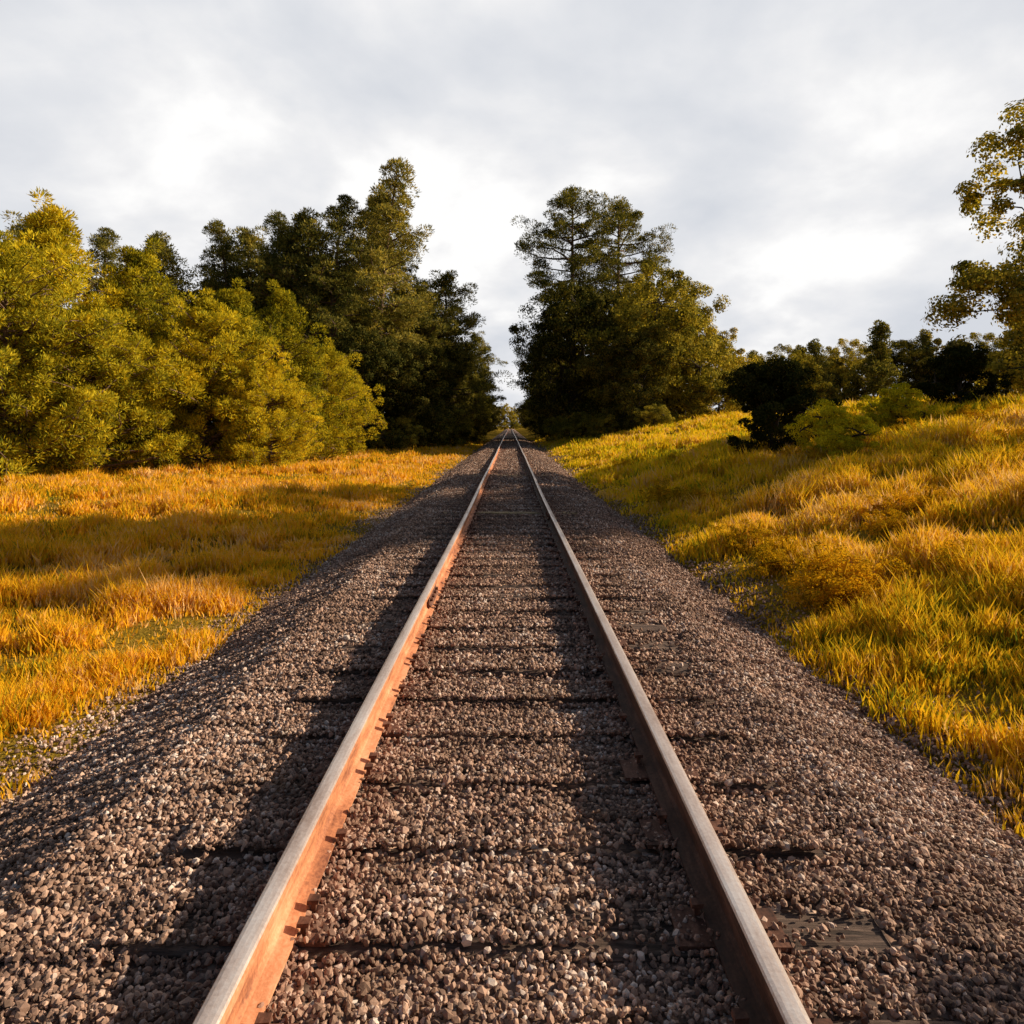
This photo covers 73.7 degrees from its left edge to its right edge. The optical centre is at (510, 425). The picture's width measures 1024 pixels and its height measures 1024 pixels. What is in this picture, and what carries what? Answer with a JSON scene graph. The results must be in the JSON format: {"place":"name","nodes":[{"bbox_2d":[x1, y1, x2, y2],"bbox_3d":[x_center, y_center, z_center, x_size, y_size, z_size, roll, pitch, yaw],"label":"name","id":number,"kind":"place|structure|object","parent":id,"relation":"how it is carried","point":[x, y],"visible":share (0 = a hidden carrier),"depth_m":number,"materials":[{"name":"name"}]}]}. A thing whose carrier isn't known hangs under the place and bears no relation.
{"place":"outdoors","nodes":[
{"label":"outdoors","id":0,"kind":"place"},
{"bbox_2d":[0,429,1023,1023],"bbox_3d":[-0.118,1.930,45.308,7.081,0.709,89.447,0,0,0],"label":"ballast gravel","id":1,"kind":"structure","parent":0,"point":[94,766],"depth_m":3.15,"materials":[{"name":"grey gravel"}]},
{"bbox_2d":[192,429,508,1023],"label":"steel rail","id":2,"kind":"object","parent":1,"relation":"on","point":[246,981],"visible":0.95,"depth_m":2.56,"materials":[{"name":"metal"}]},
{"bbox_2d":[264,713,729,742],"bbox_3d":[-0.067,1.773,3.829,2.621,0.265,0.242,0,0,0],"label":"railroad tie","id":3,"kind":"object","parent":1,"relation":"on","point":[387,725],"visible":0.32,"depth_m":3.79,"materials":[{"name":"brown wood"}]},
{"bbox_2d":[96,893,898,964],"bbox_3d":[-0.055,1.760,2.313,2.621,0.240,0.242,0,0,1],"label":"railroad tie","id":4,"kind":"object","parent":1,"relation":"on","point":[863,932],"visible":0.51,"depth_m":2.26,"materials":[{"name":"brown wood"}]},
{"bbox_2d":[179,810,823,865],"bbox_3d":[-0.032,1.773,2.830,2.605,0.266,0.242,0,0,-1],"label":"railroad tie","id":5,"kind":"object","parent":1,"relation":"on","point":[235,852],"visible":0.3,"depth_m":2.78,"materials":[{"name":"brown wood"}]},
{"bbox_2d":[374,587,636,601],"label":"railroad tie","id":6,"kind":"object","parent":1,"relation":"on","point":[442,590],"visible":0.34,"depth_m":6.80,"materials":[{"name":"brown wood"}]},
{"bbox_2d":[392,567,619,578],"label":"railroad tie","id":7,"kind":"object","parent":1,"relation":"on","point":[485,575],"visible":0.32,"depth_m":7.81,"materials":[{"name":"brown wood"}]},
{"bbox_2d":[424,528,588,535],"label":"railroad tie","id":8,"kind":"object","parent":1,"relation":"on","point":[525,534],"visible":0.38,"depth_m":10.79,"materials":[{"name":"brown wood"}]},
{"bbox_2d":[319,653,694,676],"bbox_3d":[-0.028,1.761,4.835,2.605,0.243,0.242,0,0,1],"label":"railroad tie","id":9,"kind":"object","parent":1,"relation":"on","point":[539,672],"visible":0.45,"depth_m":4.75,"materials":[{"name":"brown wood"}]},
{"bbox_2d":[387,577,627,590],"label":"railroad tie","id":10,"kind":"object","parent":1,"relation":"on","point":[518,586],"visible":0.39,"depth_m":7.31,"materials":[{"name":"brown wood"}]},
{"bbox_2d":[301,678,715,704],"bbox_3d":[-0.007,1.769,4.361,2.621,0.258,0.242,0,0,1],"label":"railroad tie","id":11,"kind":"object","parent":1,"relation":"on","point":[504,701],"visible":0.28,"depth_m":4.29,"materials":[{"name":"brown wood"}]},
{"bbox_2d":[410,551,608,560],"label":"railroad tie","id":12,"kind":"object","parent":1,"relation":"on","point":[506,559],"visible":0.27,"depth_m":8.85,"materials":[{"name":"brown wood"}]},
{"bbox_2d":[423,533,595,540],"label":"railroad tie","id":13,"kind":"object","parent":1,"relation":"on","point":[543,539],"visible":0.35,"depth_m":10.36,"materials":[{"name":"brown wood"}]},
{"bbox_2d":[421,538,599,547],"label":"railroad tie","id":14,"kind":"object","parent":1,"relation":"on","point":[516,544],"visible":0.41,"depth_m":9.83,"materials":[{"name":"brown wood"}]},
{"bbox_2d":[444,509,576,514],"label":"railroad tie","id":15,"kind":"object","parent":1,"relation":"on","point":[515,513],"visible":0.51,"depth_m":13.28,"materials":[{"name":"brown wood"}]},
{"bbox_2d":[370,600,651,615],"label":"railroad tie","id":16,"kind":"object","parent":1,"relation":"on","point":[641,611],"visible":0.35,"depth_m":6.29,"materials":[{"name":"brown wood"}]},
{"bbox_2d":[404,558,617,568],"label":"railroad tie","id":17,"kind":"object","parent":1,"relation":"on","point":[454,561],"visible":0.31,"depth_m":8.33,"materials":[{"name":"brown wood"}]},
{"bbox_2d":[357,616,668,633],"bbox_3d":[0.017,1.765,5.815,2.614,0.249,0.242,0,0,1],"label":"railroad tie","id":18,"kind":"object","parent":1,"relation":"on","point":[645,627],"visible":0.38,"depth_m":5.78,"materials":[{"name":"brown wood"}]},
{"bbox_2d":[343,633,683,653],"bbox_3d":[0.026,1.762,5.317,2.600,0.243,0.242,0,0,0],"label":"railroad tie","id":19,"kind":"object","parent":1,"relation":"on","point":[665,645],"visible":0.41,"depth_m":5.26,"materials":[{"name":"brown wood"}]},
{"bbox_2d":[312,752,775,788],"bbox_3d":[-0.018,1.773,3.361,2.605,0.266,0.242,0,0,0],"label":"railroad tie","id":20,"kind":"object","parent":1,"relation":"on","point":[631,769],"visible":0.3,"depth_m":3.32,"materials":[{"name":"brown wood"}]},
{"bbox_2d":[189,1008,964,1023],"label":"railroad tie","id":21,"kind":"object","parent":1,"relation":"on","point":[739,1015],"visible":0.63,"depth_m":1.93,"materials":[{"name":"brown wood"}]},
{"bbox_2d":[511,428,811,1023],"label":"steel rail","id":22,"kind":"object","parent":1,"relation":"on","point":[756,975],"visible":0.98,"depth_m":2.57,"materials":[{"name":"metal"}]},
{"bbox_2d":[0,390,1023,839],"bbox_3d":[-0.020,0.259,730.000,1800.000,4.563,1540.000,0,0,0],"label":"ground","id":23,"kind":"structure","parent":0,"point":[198,624],"depth_m":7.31,"materials":[{"name":"yellow plant"}]},
{"bbox_2d":[0,210,86,352],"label":"pine tree","id":24,"kind":"object","parent":23,"relation":"on","point":[14,231],"visible":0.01,"depth_m":54.29,"materials":[{"name":"green plant"}]},
{"bbox_2d":[0,186,145,466],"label":"young pine","id":25,"kind":"object","parent":23,"relation":"on","point":[51,228],"visible":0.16,"depth_m":30.50,"materials":[{"name":"green plant"}]},
{"bbox_2d":[0,230,146,477],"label":"young pine","id":26,"kind":"object","parent":23,"relation":"on","point":[15,274],"visible":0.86,"depth_m":26.56,"materials":[{"name":"green plant"}]},
{"bbox_2d":[0,291,199,473],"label":"young pine","id":27,"kind":"object","parent":23,"relation":"on","point":[94,455],"visible":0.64,"depth_m":28.21,"materials":[{"name":"green plant"}]},
{"bbox_2d":[76,226,134,337],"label":"pine tree","id":28,"kind":"object","parent":23,"relation":"on","point":[103,243],"visible":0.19,"depth_m":62.76,"materials":[{"name":"green plant"}]},
{"bbox_2d":[85,237,209,465],"bbox_3d":[-18.324,-3.484,33.536,7.608,11.844,7.186,0,0,-9],"label":"young pine","id":29,"kind":"object","parent":23,"relation":"on","point":[138,267],"visible":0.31,"depth_m":33.08,"materials":[{"name":"green plant"}]},
{"bbox_2d":[87,230,215,359],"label":"pine tree","id":30,"kind":"object","parent":23,"relation":"on","point":[166,255],"visible":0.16,"depth_m":56.84,"materials":[{"name":"green plant"}]},
{"bbox_2d":[102,287,296,465],"bbox_3d":[-14.758,-1.994,32.735,8.945,9.498,8.341,0,0,-16],"label":"young pine","id":31,"kind":"object","parent":23,"relation":"on","point":[204,314],"visible":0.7,"depth_m":31.68,"materials":[{"name":"green plant"}]},
{"bbox_2d":[181,218,260,345],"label":"pine tree","id":32,"kind":"object","parent":23,"relation":"on","point":[226,244],"visible":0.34,"depth_m":58.30,"materials":[{"name":"green plant"}]},
{"bbox_2d":[176,224,270,347],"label":"pine tree","id":33,"kind":"object","parent":23,"relation":"on","point":[250,242],"visible":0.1,"depth_m":63.13,"materials":[{"name":"green plant"}]},
{"bbox_2d":[171,277,292,463],"bbox_3d":[-14.262,-2.580,34.810,6.012,9.911,6.366,0,0,-36],"label":"young pine","id":34,"kind":"object","parent":23,"relation":"on","point":[236,299],"visible":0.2,"depth_m":34.33,"materials":[{"name":"green plant"}]},
{"bbox_2d":[209,351,329,467],"bbox_3d":[-11.605,-0.557,33.145,5.788,6.146,5.397,0,0,33],"label":"young pine","id":35,"kind":"object","parent":23,"relation":"on","point":[291,452],"visible":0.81,"depth_m":32.49,"materials":[{"name":"green plant"}]},
{"bbox_2d":[238,225,343,366],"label":"pine tree","id":36,"kind":"object","parent":23,"relation":"on","point":[268,256],"visible":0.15,"depth_m":58.52,"materials":[{"name":"green plant"}]},
{"bbox_2d":[245,279,351,462],"bbox_3d":[-12.810,-2.859,38.349,6.832,10.636,6.452,0,0,-40],"label":"young pine","id":37,"kind":"object","parent":23,"relation":"on","point":[280,323],"visible":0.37,"depth_m":37.71,"materials":[{"name":"green plant"}]},
{"bbox_2d":[255,209,348,329],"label":"pine tree","id":38,"kind":"object","parent":23,"relation":"on","point":[275,219],"visible":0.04,"depth_m":60.54,"materials":[{"name":"green plant"}]},
{"bbox_2d":[234,206,389,437],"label":"pine tree","id":39,"kind":"object","parent":23,"relation":"on","point":[305,226],"visible":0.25,"depth_m":57.54,"materials":[{"name":"green plant"}]},
{"bbox_2d":[283,193,391,442],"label":"pine tree","id":40,"kind":"object","parent":23,"relation":"on","point":[338,213],"visible":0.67,"depth_m":57.66,"materials":[{"name":"green plant"}]},
{"bbox_2d":[292,337,387,460],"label":"young pine","id":41,"kind":"object","parent":23,"relation":"on","point":[334,384],"visible":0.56,"depth_m":41.03,"materials":[{"name":"green plant"}]},
{"bbox_2d":[331,197,401,334],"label":"pine tree","id":42,"kind":"object","parent":23,"relation":"on","point":[360,235],"visible":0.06,"depth_m":65.44,"materials":[{"name":"green plant"}]},
{"bbox_2d":[317,323,423,451],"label":"broadleaf tree","id":43,"kind":"object","parent":23,"relation":"on","point":[369,363],"visible":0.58,"depth_m":54.77,"materials":[{"name":"green plant"}]},
{"bbox_2d":[316,157,438,398],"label":"pine tree","id":44,"kind":"object","parent":23,"relation":"on","point":[392,218],"visible":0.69,"depth_m":60.38,"materials":[{"name":"green plant"}]},
{"bbox_2d":[358,417,398,449],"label":"shrub","id":45,"kind":"object","parent":23,"relation":"on","point":[378,443],"visible":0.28,"depth_m":55.78,"materials":[{"name":"green plant"}]},
{"bbox_2d":[379,414,430,448],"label":"shrub","id":46,"kind":"object","parent":23,"relation":"on","point":[412,440],"visible":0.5,"depth_m":57.23,"materials":[{"name":"green plant"}]},
{"bbox_2d":[354,190,460,348],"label":"pine tree","id":47,"kind":"object","parent":23,"relation":"on","point":[409,268],"visible":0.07,"depth_m":69.80,"materials":[{"name":"green plant"}]},
{"bbox_2d":[360,339,454,448],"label":"broadleaf tree","id":48,"kind":"object","parent":23,"relation":"on","point":[434,372],"visible":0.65,"depth_m":58.82,"materials":[{"name":"green plant"}]},
{"bbox_2d":[382,281,464,419],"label":"pine tree","id":49,"kind":"object","parent":23,"relation":"on","point":[422,327],"visible":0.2,"depth_m":65.39,"materials":[{"name":"green plant"}]},
{"bbox_2d":[413,417,450,447],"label":"shrub","id":50,"kind":"object","parent":23,"relation":"on","point":[435,440],"visible":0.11,"depth_m":61.94,"materials":[{"name":"green plant"}]},
{"bbox_2d":[401,322,475,444],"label":"broadleaf tree","id":51,"kind":"object","parent":23,"relation":"on","point":[453,356],"visible":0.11,"depth_m":67.72,"materials":[{"name":"green plant"}]},
{"bbox_2d":[425,270,513,445],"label":"pine tree","id":52,"kind":"object","parent":23,"relation":"on","point":[454,310],"visible":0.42,"depth_m":70.47,"materials":[{"name":"green plant"}]},
{"bbox_2d":[453,374,491,442],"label":"broadleaf tree","id":53,"kind":"object","parent":23,"relation":"on","point":[479,421],"visible":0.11,"depth_m":83.12,"materials":[{"name":"green plant"}]},
{"bbox_2d":[459,374,493,441],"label":"broadleaf tree","id":54,"kind":"object","parent":23,"relation":"on","point":[488,411],"visible":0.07,"depth_m":86.19,"materials":[{"name":"green plant"}]},
{"bbox_2d":[458,330,508,440],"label":"pine tree","id":55,"kind":"object","parent":23,"relation":"on","point":[477,341],"visible":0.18,"depth_m":95.79,"materials":[{"name":"green plant"}]},
{"bbox_2d":[497,403,516,429],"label":"broadleaf tree","id":56,"kind":"object","parent":23,"relation":"on","point":[509,412],"visible":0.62,"depth_m":378.20,"materials":[{"name":"green plant"}]},
{"bbox_2d":[542,416,578,442],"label":"shrub","id":57,"kind":"object","parent":23,"relation":"on","point":[557,429],"visible":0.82,"depth_m":62.19,"materials":[{"name":"green plant"}]},
{"bbox_2d":[508,277,628,437],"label":"broadleaf tree","id":58,"kind":"object","parent":23,"relation":"on","point":[572,304],"visible":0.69,"depth_m":63.77,"materials":[{"name":"green plant"}]},
{"bbox_2d":[511,185,628,433],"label":"pine tree","id":59,"kind":"object","parent":23,"relation":"on","point":[568,197],"visible":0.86,"depth_m":71.86,"materials":[{"name":"green plant"}]},
{"bbox_2d":[562,411,601,438],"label":"shrub","id":60,"kind":"object","parent":23,"relation":"on","point":[583,421],"visible":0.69,"depth_m":61.19,"materials":[{"name":"green plant"}]},
{"bbox_2d":[587,414,622,438],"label":"shrub","id":61,"kind":"object","parent":23,"relation":"on","point":[611,423],"visible":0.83,"depth_m":54.45,"materials":[{"name":"green plant"}]},
{"bbox_2d":[557,292,653,416],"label":"broadleaf tree","id":62,"kind":"object","parent":23,"relation":"on","point":[584,396],"visible":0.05,"depth_m":72.00,"materials":[{"name":"green plant"}]},
{"bbox_2d":[568,195,676,303],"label":"pine tree","id":63,"kind":"object","parent":23,"relation":"on","point":[629,216],"visible":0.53,"depth_m":75.41,"materials":[{"name":"green plant"}]},
{"bbox_2d":[575,326,676,430],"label":"broadleaf tree","id":64,"kind":"object","parent":23,"relation":"on","point":[643,356],"visible":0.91,"depth_m":54.62,"materials":[{"name":"green plant"}]},
{"bbox_2d":[570,262,735,422],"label":"broadleaf tree","id":65,"kind":"object","parent":23,"relation":"on","point":[634,315],"visible":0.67,"depth_m":57.10,"materials":[{"name":"green plant"}]},
{"bbox_2d":[633,403,673,428],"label":"shrub","id":66,"kind":"object","parent":23,"relation":"on","point":[650,416],"visible":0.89,"depth_m":51.42,"materials":[{"name":"green plant"}]},
{"bbox_2d":[638,477,696,505],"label":"weed clump","id":67,"kind":"object","parent":23,"relation":"on","point":[656,489],"visible":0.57,"depth_m":14.73,"materials":[{"name":"green plant"}]},
{"bbox_2d":[626,282,710,407],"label":"broadleaf tree","id":68,"kind":"object","parent":23,"relation":"on","point":[664,291],"visible":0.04,"depth_m":68.25,"materials":[{"name":"green plant"}]},
{"bbox_2d":[646,317,760,415],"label":"broadleaf tree","id":69,"kind":"object","parent":23,"relation":"on","point":[739,359],"visible":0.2,"depth_m":60.23,"materials":[{"name":"green plant"}]},
{"bbox_2d":[681,483,729,502],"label":"weed clump","id":70,"kind":"object","parent":23,"relation":"on","point":[699,492],"visible":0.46,"depth_m":14.09,"materials":[{"name":"green plant"}]},
{"bbox_2d":[676,367,745,415],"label":"broadleaf tree","id":71,"kind":"object","parent":23,"relation":"on","point":[692,392],"visible":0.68,"depth_m":55.58,"materials":[{"name":"green plant"}]},
{"bbox_2d":[708,517,777,553],"bbox_3d":[3.387,1.608,9.835,0.997,0.578,0.729,0,0,1],"label":"weed clump","id":72,"kind":"object","parent":23,"relation":"on","point":[756,534],"visible":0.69,"depth_m":9.78,"materials":[{"name":"yellow plant"}]},
{"bbox_2d":[748,534,806,577],"bbox_3d":[3.348,1.638,8.422,0.732,0.581,1.000,0,0,32],"label":"weed clump","id":73,"kind":"object","parent":23,"relation":"on","point":[765,570],"visible":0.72,"depth_m":8.33,"materials":[{"name":"yellow plant"}]},
{"bbox_2d":[717,354,843,454],"bbox_3d":[7.743,-0.445,19.363,3.405,3.050,3.555,0,0,-29],"label":"bush","id":74,"kind":"object","parent":23,"relation":"on","point":[768,391],"visible":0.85,"depth_m":19.09,"materials":[{"name":"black plant"}]},
{"bbox_2d":[751,536,810,566],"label":"weed clump","id":75,"kind":"object","parent":23,"relation":"on","point":[757,549],"visible":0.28,"depth_m":8.70,"materials":[{"name":"yellow plant"}]},
{"bbox_2d":[750,343,832,408],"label":"broadleaf tree","id":76,"kind":"object","parent":23,"relation":"on","point":[790,352],"visible":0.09,"depth_m":79.81,"materials":[{"name":"green plant"}]},
{"bbox_2d":[796,446,828,461],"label":"weed clump","id":77,"kind":"object","parent":23,"relation":"on","point":[813,454],"visible":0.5,"depth_m":16.07,"materials":[{"name":"green plant"}]},
{"bbox_2d":[804,338,843,404],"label":"distant pine","id":78,"kind":"object","parent":23,"relation":"on","point":[814,348],"visible":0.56,"depth_m":82.06,"materials":[{"name":"green plant"}]},
{"bbox_2d":[785,399,881,458],"bbox_3d":[7.972,0.110,16.283,2.139,1.549,2.055,0,0,-7],"label":"bush","id":79,"kind":"object","parent":23,"relation":"on","point":[832,431],"visible":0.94,"depth_m":16.14,"materials":[{"name":"green plant"}]},
{"bbox_2d":[778,548,894,615],"bbox_3d":[3.255,1.588,6.907,0.926,0.735,1.266,0,0,8],"label":"weed clump","id":80,"kind":"object","parent":23,"relation":"on","point":[838,584],"visible":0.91,"depth_m":6.71,"materials":[{"name":"yellow plant"}]},
{"bbox_2d":[782,540,916,599],"bbox_3d":[3.498,1.551,7.119,1.253,0.727,0.917,0,0,24],"label":"weed clump","id":81,"kind":"object","parent":23,"relation":"on","point":[817,558],"visible":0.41,"depth_m":6.99,"materials":[{"name":"yellow plant"}]},
{"bbox_2d":[823,338,894,402],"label":"broadleaf tree","id":82,"kind":"object","parent":23,"relation":"on","point":[847,361],"visible":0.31,"depth_m":87.88,"materials":[{"name":"green plant"}]},
{"bbox_2d":[839,319,903,402],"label":"distant pine","id":83,"kind":"object","parent":23,"relation":"on","point":[874,382],"visible":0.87,"depth_m":82.34,"materials":[{"name":"green plant"}]},
{"bbox_2d":[859,507,917,536],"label":"weed clump","id":84,"kind":"object","parent":23,"relation":"on","point":[891,522],"visible":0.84,"depth_m":8.77,"materials":[{"name":"yellow plant"}]},
{"bbox_2d":[861,488,923,518],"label":"weed clump","id":85,"kind":"object","parent":23,"relation":"on","point":[886,501],"visible":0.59,"depth_m":9.58,"materials":[{"name":"yellow plant"}]},
{"bbox_2d":[857,382,946,428],"bbox_3d":[12.695,-0.549,22.303,2.284,1.721,2.377,0,0,-32],"label":"bush","id":86,"kind":"object","parent":23,"relation":"on","point":[902,405],"visible":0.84,"depth_m":21.85,"materials":[{"name":"green plant"}]},
{"bbox_2d":[874,338,940,397],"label":"broadleaf tree","id":87,"kind":"object","parent":23,"relation":"on","point":[908,353],"visible":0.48,"depth_m":89.97,"materials":[{"name":"green plant"}]},
{"bbox_2d":[901,329,939,396],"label":"distant pine","id":88,"kind":"object","parent":23,"relation":"on","point":[924,337],"visible":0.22,"depth_m":91.41,"materials":[{"name":"green plant"}]},
{"bbox_2d":[902,483,951,514],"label":"weed clump","id":89,"kind":"object","parent":23,"relation":"on","point":[920,500],"visible":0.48,"depth_m":9.18,"materials":[{"name":"yellow plant"}]},
{"bbox_2d":[923,537,977,581],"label":"weed clump","id":90,"kind":"object","parent":23,"relation":"on","point":[946,556],"visible":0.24,"depth_m":6.81,"materials":[{"name":"yellow plant"}]},
{"bbox_2d":[914,334,993,398],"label":"distant tree","id":91,"kind":"object","parent":23,"relation":"on","point":[938,342],"visible":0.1,"depth_m":89.65,"materials":[{"name":"green plant"}]},
{"bbox_2d":[915,343,1014,405],"bbox_3d":[16.667,-1.725,25.141,2.963,2.542,2.838,0,0,-25],"label":"bush","id":92,"kind":"object","parent":23,"relation":"on","point":[957,364],"visible":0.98,"depth_m":24.69,"materials":[{"name":"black plant"}]},
{"bbox_2d":[945,403,993,422],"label":"weed clump","id":93,"kind":"object","parent":23,"relation":"on","point":[970,413],"visible":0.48,"depth_m":20.15,"materials":[{"name":"yellow plant"}]},
{"bbox_2d":[921,99,1023,395],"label":"broadleaf tree","id":94,"kind":"object","parent":23,"relation":"on","point":[1008,290],"visible":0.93,"depth_m":27.29,"materials":[{"name":"green plant"}]},
{"bbox_2d":[939,332,1016,398],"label":"broadleaf tree","id":95,"kind":"object","parent":23,"relation":"on","point":[987,337],"visible":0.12,"depth_m":88.21,"materials":[{"name":"green plant"}]},
{"bbox_2d":[976,442,1023,469],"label":"weed clump","id":96,"kind":"object","parent":23,"relation":"on","point":[986,453],"visible":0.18,"depth_m":10.94,"materials":[{"name":"yellow plant"}]},
{"bbox_2d":[990,319,1023,395],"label":"distant pine","id":97,"kind":"object","parent":23,"relation":"on","point":[1013,359],"visible":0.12,"depth_m":84.95,"materials":[{"name":"green plant"}]},
{"bbox_2d":[994,425,1023,446],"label":"weed clump","id":98,"kind":"object","parent":23,"relation":"on","point":[1011,428],"visible":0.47,"depth_m":13.57,"materials":[{"name":"yellow plant"}]},
{"bbox_2d":[0,0,1023,426],"label":"sky","id":99,"kind":"structure","parent":0,"point":[806,159],"materials":[{"name":"white"}]},
{"bbox_2d":[506,309,584,417],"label":"pine tree","id":100,"kind":"object","parent":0,"point":[523,407],"visible":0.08,"depth_m":91.27,"materials":[{"name":"green plant"}]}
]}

